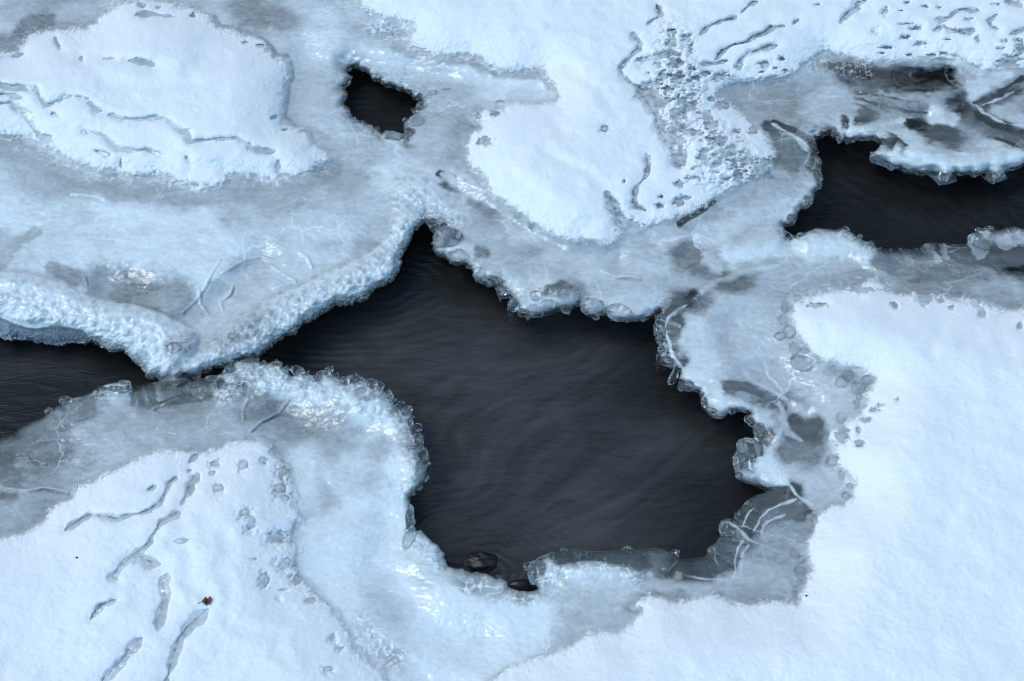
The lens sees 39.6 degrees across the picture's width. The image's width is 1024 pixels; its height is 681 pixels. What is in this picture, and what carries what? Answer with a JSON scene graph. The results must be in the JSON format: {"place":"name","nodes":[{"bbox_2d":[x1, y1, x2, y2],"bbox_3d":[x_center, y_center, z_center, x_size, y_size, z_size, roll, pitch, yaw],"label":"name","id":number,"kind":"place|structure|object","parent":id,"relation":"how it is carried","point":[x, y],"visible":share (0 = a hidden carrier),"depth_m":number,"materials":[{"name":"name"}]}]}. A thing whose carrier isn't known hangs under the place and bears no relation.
{"place":"outdoors","nodes":[
{"label":"outdoors","id":0,"kind":"place"},
{"bbox_2d":[0,69,1023,590],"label":"water","id":1,"kind":"structure","parent":0,"point":[558,431],"depth_m":3.25,"materials":[{"name":"black liquid"}]},
{"bbox_2d":[0,0,424,388],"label":"ice shelf","id":2,"kind":"object","parent":1,"relation":"on","point":[171,285],"visible":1,"depth_m":3.40,"materials":[{"name":"white ice"}]},
{"bbox_2d":[0,0,344,208],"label":"snow patch","id":3,"kind":"object","parent":2,"relation":"on","point":[204,78],"visible":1,"depth_m":3.62,"materials":[{"name":"white snow"}]},
{"bbox_2d":[0,356,430,680],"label":"ice shelf","id":4,"kind":"object","parent":1,"relation":"on","point":[352,440],"visible":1,"depth_m":3.04,"materials":[{"name":"white ice"}]},
{"bbox_2d":[0,433,414,680],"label":"snow patch","id":5,"kind":"object","parent":4,"relation":"on","point":[54,592],"visible":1,"depth_m":2.76,"materials":[{"name":"white snow"}]},
{"bbox_2d":[199,596,211,605],"bbox_3d":[-0.591,0.503,2.734,0.030,0.010,0.016,-17,54,-13],"label":"dry leaf","id":6,"kind":"object","parent":5,"relation":"on","point":[205,600],"visible":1,"depth_m":2.73,"materials":[{"name":"brown plant"}]},
{"bbox_2d":[295,500,564,680],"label":"ice shelf","id":7,"kind":"object","parent":1,"relation":"on","point":[435,615],"visible":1,"depth_m":2.81,"materials":[{"name":"white ice"}]},
{"bbox_2d":[461,551,496,572],"bbox_3d":[-0.069,0.468,2.972,0.084,0.049,0.054,0,52,0],"label":"stone","id":8,"kind":"object","parent":1,"relation":"in","point":[481,561],"visible":0.81,"depth_m":2.96,"materials":[{"name":"grey stone"}]},
{"bbox_2d":[0,0,1023,680],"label":"ice shelf","id":9,"kind":"object","parent":1,"relation":"on","point":[640,272],"visible":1,"depth_m":3.49,"materials":[{"name":"white ice"}]},
{"bbox_2d":[355,0,1023,248],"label":"snow patch","id":10,"kind":"object","parent":9,"relation":"on","point":[561,165],"visible":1,"depth_m":3.73,"materials":[{"name":"white snow"}]},
{"bbox_2d":[508,579,536,590],"bbox_3d":[0.024,0.510,2.937,0.072,0.044,0.030,0,52,0],"label":"stone","id":11,"kind":"object","parent":1,"relation":"in","point":[522,584],"visible":0.53,"depth_m":2.92,"materials":[{"name":"black stone"}]},
{"bbox_2d":[492,226,1023,679],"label":"ice shelf","id":12,"kind":"object","parent":1,"relation":"on","point":[726,337],"visible":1,"depth_m":3.11,"materials":[{"name":"white ice"}]},
{"bbox_2d":[486,270,1023,680],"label":"snow patch","id":13,"kind":"object","parent":12,"relation":"on","point":[916,547],"visible":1,"depth_m":2.80,"materials":[{"name":"white snow"}]},
{"bbox_2d":[720,53,1023,182],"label":"ice shelf","id":14,"kind":"object","parent":1,"relation":"on","point":[948,116],"visible":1,"depth_m":3.68,"materials":[{"name":"white ice"}]}
]}

